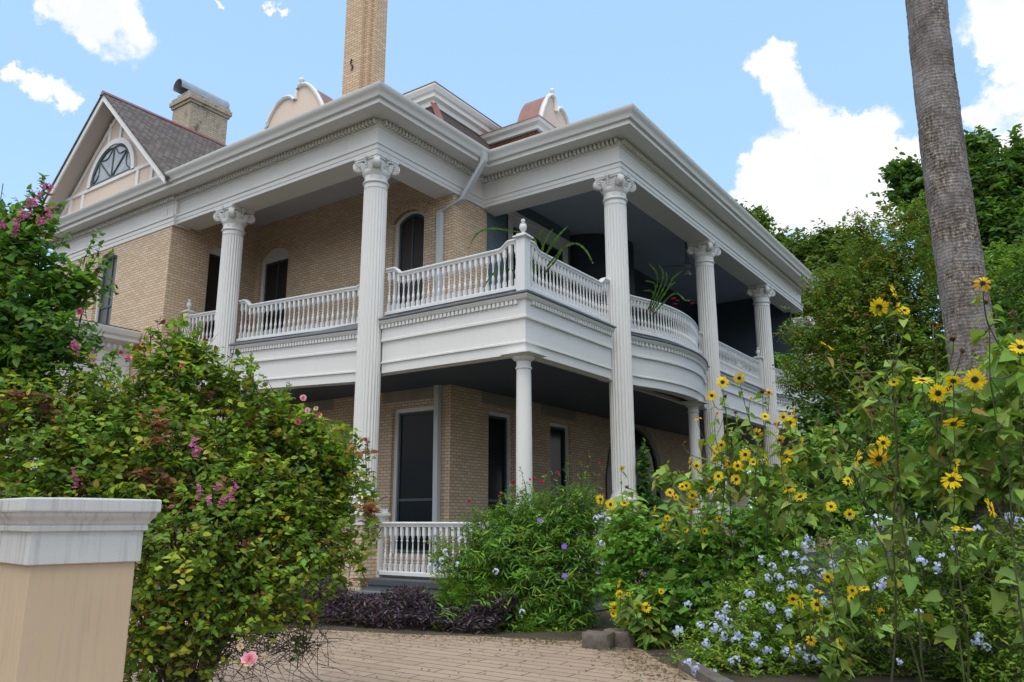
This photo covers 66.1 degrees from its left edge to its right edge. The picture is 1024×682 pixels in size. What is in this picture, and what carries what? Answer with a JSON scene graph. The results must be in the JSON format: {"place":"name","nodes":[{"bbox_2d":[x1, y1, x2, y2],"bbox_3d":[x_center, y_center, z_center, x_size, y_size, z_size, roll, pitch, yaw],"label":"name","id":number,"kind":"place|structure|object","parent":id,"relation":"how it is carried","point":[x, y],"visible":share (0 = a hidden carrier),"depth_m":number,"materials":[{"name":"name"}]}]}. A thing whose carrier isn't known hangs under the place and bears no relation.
{"place":"outdoors","nodes":[
{"label":"outdoors","id":0,"kind":"place"},
{"bbox_2d":[0,497,161,681],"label":"gate pier","id":1,"kind":"structure","parent":0,"point":[67,565],"depth_m":4.37,"materials":[{"name":"beige paint"}]},
{"bbox_2d":[123,615,699,681],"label":"path","id":2,"kind":"structure","parent":0,"point":[387,662],"depth_m":9.68,"materials":[{"name":"brick"}]},
{"bbox_2d":[276,650,322,681],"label":"path joint","id":3,"kind":"object","parent":2,"relation":"on","point":[304,667],"visible":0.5,"depth_m":9.10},
{"bbox_2d":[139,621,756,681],"bbox_3d":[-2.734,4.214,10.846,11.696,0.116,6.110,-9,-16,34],"label":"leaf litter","id":4,"kind":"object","parent":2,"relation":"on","point":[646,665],"visible":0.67,"depth_m":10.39,"materials":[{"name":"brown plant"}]},
{"bbox_2d":[0,0,1023,520],"label":"sky","id":5,"kind":"structure","parent":0,"point":[795,108],"materials":[{"name":"blue"}]},
{"bbox_2d":[130,522,990,681],"bbox_3d":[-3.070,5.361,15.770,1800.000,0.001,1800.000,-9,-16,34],"label":"ground","id":6,"kind":"structure","parent":0,"point":[657,651],"depth_m":12.01,"materials":[{"name":"soil"}]},
{"bbox_2d":[0,199,25,302],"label":"side yard tree","id":7,"kind":"object","parent":6,"relation":"on","point":[3,211],"visible":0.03,"depth_m":29.78,"materials":[{"name":"green plant"}]},
{"bbox_2d":[0,172,119,496],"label":"coral vine","id":8,"kind":"object","parent":6,"relation":"on","point":[35,325],"visible":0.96,"depth_m":7.07,"materials":[{"name":"green plant"}]},
{"bbox_2d":[0,308,387,681],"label":"rose bush","id":9,"kind":"object","parent":6,"relation":"on","point":[223,585],"visible":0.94,"depth_m":6.56,"materials":[{"name":"green plant"}]},
{"bbox_2d":[248,580,531,634],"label":"purple groundcover","id":10,"kind":"object","parent":6,"relation":"on","point":[396,603],"visible":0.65,"depth_m":12.97,"materials":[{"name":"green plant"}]},
{"bbox_2d":[0,0,845,619],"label":"brick house","id":11,"kind":"structure","parent":6,"relation":"on","point":[310,242],"depth_m":20.27,"materials":[{"name":"paint"}]},
{"bbox_2d":[94,253,117,324],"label":"window","id":12,"kind":"structure","parent":11,"relation":"in","point":[103,313],"depth_m":23.46,"materials":[{"name":"grey glass"}]},
{"bbox_2d":[86,137,135,188],"bbox_3d":[-12.217,-5.559,24.078,2.661,1.316,0.095,-9,-16,34],"label":"lunette window","id":13,"kind":"structure","parent":11,"relation":"in","point":[110,163],"depth_m":24.09,"materials":[{"name":"white paint"}]},
{"bbox_2d":[204,248,220,341],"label":"window","id":14,"kind":"structure","parent":11,"relation":"in","point":[214,261],"depth_m":22.74,"materials":[{"name":"black glass"}]},
{"bbox_2d":[259,248,288,338],"bbox_3d":[-7.013,-0.943,23.261,1.300,3.769,0.105,-9,-16,34],"label":"window","id":15,"kind":"structure","parent":11,"relation":"in","point":[274,275],"depth_m":23.52,"materials":[{"name":"black glass"}]},
{"bbox_2d":[295,417,325,471],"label":"window","id":16,"kind":"structure","parent":11,"relation":"in","point":[324,417],"depth_m":21.43,"materials":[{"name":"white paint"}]},
{"bbox_2d":[394,211,424,314],"bbox_3d":[-2.603,-1.589,20.265,1.100,3.689,0.105,-9,-16,34],"label":"window","id":17,"kind":"structure","parent":11,"relation":"in","point":[409,236],"depth_m":20.50,"materials":[{"name":"black glass"}]},
{"bbox_2d":[392,406,433,553],"bbox_3d":[-2.288,3.324,18.920,1.460,3.470,0.097,-9,-16,34],"label":"window","id":18,"kind":"structure","parent":11,"relation":"in","point":[413,440],"depth_m":19.06,"materials":[{"name":"black glass"}]},
{"bbox_2d":[488,411,509,547],"bbox_3d":[-0.395,3.545,19.895,0.097,3.470,1.100,-9,-16,34],"label":"window","id":19,"kind":"structure","parent":11,"relation":"in","point":[499,423],"depth_m":20.15,"materials":[{"name":"black glass"}]},
{"bbox_2d":[468,226,592,286],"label":"orchid cactus","id":20,"kind":"object","parent":11,"relation":"on","point":[542,249],"visible":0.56,"depth_m":15.76,"materials":[{"name":"plant"}]},
{"bbox_2d":[508,214,568,297],"bbox_3d":[0.772,-1.422,22.589,0.090,3.650,3.200,-9,-16,34],"label":"window","id":21,"kind":"structure","parent":11,"relation":"in","point":[513,223],"depth_m":23.02,"materials":[{"name":"black glass"}]},
{"bbox_2d":[550,422,568,547],"bbox_3d":[1.274,4.077,22.238,0.097,3.470,1.150,-9,-16,34],"label":"window","id":22,"kind":"structure","parent":11,"relation":"in","point":[558,432],"depth_m":22.57,"materials":[{"name":"black glass"}]},
{"bbox_2d":[607,424,664,543],"bbox_3d":[4.110,4.842,26.006,0.105,4.345,4.300,-9,-16,34],"label":"window","id":23,"kind":"structure","parent":11,"relation":"in","point":[641,432],"depth_m":27.01,"materials":[{"name":"glass"}]},
{"bbox_2d":[638,263,693,335],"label":"orchid cactus","id":24,"kind":"object","parent":11,"relation":"on","point":[663,294],"visible":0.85,"depth_m":18.92,"materials":[{"name":"plant"}]},
{"bbox_2d":[661,242,693,275],"bbox_3d":[5.623,-2.666,25.322,1.252,1.160,1.252,8,-15,-32],"label":"ceiling fan","id":25,"kind":"object","parent":11,"relation":"hanging from","point":[686,265],"visible":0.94,"depth_m":25.18,"materials":[{"name":"metal"}]},
{"bbox_2d":[426,557,546,632],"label":"fennel clump","id":26,"kind":"object","parent":6,"relation":"on","point":[455,594],"visible":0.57,"depth_m":13.09,"materials":[{"name":"green plant"}]},
{"bbox_2d":[422,531,579,633],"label":"plumbago sprig","id":27,"kind":"object","parent":6,"relation":"on","point":[442,554],"visible":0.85,"depth_m":13.22,"materials":[{"name":"green plant"}]},
{"bbox_2d":[423,503,607,631],"bbox_3d":[0.141,3.859,13.347,3.359,2.279,2.278,0,-13,-1],"label":"ruellia shrub","id":28,"kind":"object","parent":6,"relation":"on","point":[511,542],"visible":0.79,"depth_m":13.08,"materials":[{"name":"green plant"}]},
{"bbox_2d":[449,450,611,619],"bbox_3d":[0.354,3.369,13.635,3.052,2.920,1.201,-1,-13,2],"label":"flowering shrub","id":29,"kind":"object","parent":6,"relation":"on","point":[581,496],"visible":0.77,"depth_m":13.63,"materials":[{"name":"green plant"}]},
{"bbox_2d":[581,630,614,649],"bbox_3d":[1.187,4.146,10.835,0.449,0.268,0.314,-7,-15,29],"label":"edging stone","id":30,"kind":"object","parent":6,"relation":"on","point":[593,639],"visible":0.86,"depth_m":10.72,"materials":[{"name":"grey stone"}]},
{"bbox_2d":[604,628,637,647],"bbox_3d":[1.510,4.172,10.974,0.455,0.279,0.341,-9,-16,34],"label":"edging stone","id":31,"kind":"object","parent":6,"relation":"on","point":[625,638],"visible":0.54,"depth_m":10.83,"materials":[{"name":"grey stone"}]},
{"bbox_2d":[591,460,685,627],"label":"sunflower plant","id":32,"kind":"object","parent":6,"relation":"on","point":[663,481],"visible":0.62,"depth_m":12.63,"materials":[{"name":"green plant"}]},
{"bbox_2d":[606,579,681,649],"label":"sunflower plant","id":33,"kind":"object","parent":6,"relation":"on","point":[624,614],"visible":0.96,"depth_m":10.78,"materials":[{"name":"green plant"}]},
{"bbox_2d":[635,438,684,590],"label":"porch vine","id":34,"kind":"object","parent":6,"relation":"on","point":[646,493],"visible":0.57,"depth_m":17.04,"materials":[{"name":"green plant"}]},
{"bbox_2d":[645,494,722,645],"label":"sunflower plant","id":35,"kind":"object","parent":6,"relation":"on","point":[685,526],"visible":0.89,"depth_m":10.93,"materials":[{"name":"green plant"}]},
{"bbox_2d":[588,496,811,644],"bbox_3d":[2.798,3.368,11.719,3.368,2.176,2.059,-1,-13,5],"label":"mallow shrub","id":36,"kind":"object","parent":6,"relation":"on","point":[626,565],"visible":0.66,"depth_m":11.70,"materials":[{"name":"green plant"}]},
{"bbox_2d":[675,658,733,681],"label":"kerb","id":37,"kind":"structure","parent":6,"relation":"on","point":[703,673],"depth_m":8.60,"materials":[{"name":"concrete"}]},
{"bbox_2d":[672,376,757,650],"bbox_3d":[2.746,2.304,10.293,1.182,3.522,1.405,-2,-13,7],"label":"sunflower plant","id":38,"kind":"object","parent":6,"relation":"on","point":[715,476],"visible":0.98,"depth_m":10.47,"materials":[{"name":"green plant"}]},
{"bbox_2d":[723,372,794,653],"bbox_3d":[3.110,2.266,10.132,0.867,3.526,1.584,-6,-14,26],"label":"sunflower plant","id":39,"kind":"object","parent":6,"relation":"on","point":[758,478],"visible":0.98,"depth_m":10.32,"materials":[{"name":"green plant"}]},
{"bbox_2d":[738,351,796,507],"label":"distant tree","id":40,"kind":"object","parent":6,"relation":"on","point":[775,366],"visible":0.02,"depth_m":93.97,"materials":[{"name":"green plant"}]},
{"bbox_2d":[735,198,894,389],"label":"hackberry tree","id":41,"kind":"object","parent":6,"relation":"on","point":[814,251],"visible":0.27,"depth_m":51.22,"materials":[{"name":"green plant"}]},
{"bbox_2d":[767,409,871,651],"bbox_3d":[3.699,2.432,9.768,1.472,3.040,1.431,3,-13,-12],"label":"sunflower plant","id":42,"kind":"object","parent":6,"relation":"on","point":[800,502],"visible":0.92,"depth_m":9.89,"materials":[{"name":"green plant"}]},
{"bbox_2d":[760,331,905,532],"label":"distant tree","id":43,"kind":"object","parent":6,"relation":"on","point":[781,356],"visible":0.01,"depth_m":74.24,"materials":[{"name":"green plant"}]},
{"bbox_2d":[772,501,894,681],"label":"sunflower plant","id":44,"kind":"object","parent":6,"relation":"on","point":[827,616],"visible":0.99,"depth_m":8.32,"materials":[{"name":"green plant"}]},
{"bbox_2d":[663,503,1023,681],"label":"plumbago shrub","id":45,"kind":"object","parent":6,"relation":"on","point":[767,645],"visible":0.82,"depth_m":8.88,"materials":[{"name":"green plant"}]},
{"bbox_2d":[770,189,949,601],"bbox_3d":[8.143,1.006,17.692,4.715,9.344,3.041,-1,-13,5],"label":"crape myrtle","id":46,"kind":"object","parent":6,"relation":"on","point":[879,279],"visible":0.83,"depth_m":17.63,"materials":[{"name":"green plant"}]},
{"bbox_2d":[772,379,950,580],"bbox_3d":[12.056,3.902,23.191,7.971,6.163,3.952,-2,-13,9],"label":"shrub","id":47,"kind":"object","parent":6,"relation":"on","point":[814,410],"visible":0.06,"depth_m":23.64,"materials":[{"name":"green plant"}]},
{"bbox_2d":[821,285,937,681],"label":"sunflower plant","id":48,"kind":"object","parent":6,"relation":"on","point":[895,481],"visible":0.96,"depth_m":6.09,"materials":[{"name":"green plant"}]},
{"bbox_2d":[743,370,1023,643],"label":"ivy hedge","id":49,"kind":"object","parent":6,"relation":"on","point":[914,424],"visible":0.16,"depth_m":12.35,"materials":[{"name":"green plant"}]},
{"bbox_2d":[859,323,958,536],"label":"distant tree","id":50,"kind":"object","parent":6,"relation":"on","point":[917,393],"depth_m":77.95,"materials":[{"name":"green plant"}]},
{"bbox_2d":[866,123,1023,310],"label":"dark oak","id":51,"kind":"object","parent":6,"relation":"on","point":[995,180],"visible":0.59,"depth_m":31.50,"materials":[{"name":"green plant"}]},
{"bbox_2d":[903,319,1022,681],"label":"sunflower plant","id":52,"kind":"object","parent":6,"relation":"on","point":[950,486],"visible":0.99,"depth_m":5.77,"materials":[{"name":"green plant"}]},
{"bbox_2d":[905,0,1023,681],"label":"palm tree","id":53,"kind":"object","parent":6,"relation":"on","point":[957,246],"visible":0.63,"depth_m":9.85,"materials":[{"name":"grey plant"}]},
{"bbox_2d":[919,238,1023,399],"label":"yellow green tree","id":54,"kind":"object","parent":6,"relation":"on","point":[990,262],"visible":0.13,"depth_m":21.90,"materials":[{"name":"green plant"}]},
{"bbox_2d":[950,277,1023,642],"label":"sunflower plant","id":55,"kind":"object","parent":6,"relation":"on","point":[1005,412],"visible":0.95,"depth_m":5.70,"materials":[{"name":"green plant"}]},
{"bbox_2d":[985,180,1023,391],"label":"pecan tree","id":56,"kind":"object","parent":6,"relation":"on","point":[1019,320],"visible":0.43,"depth_m":17.29,"materials":[{"name":"green plant"}]}
]}

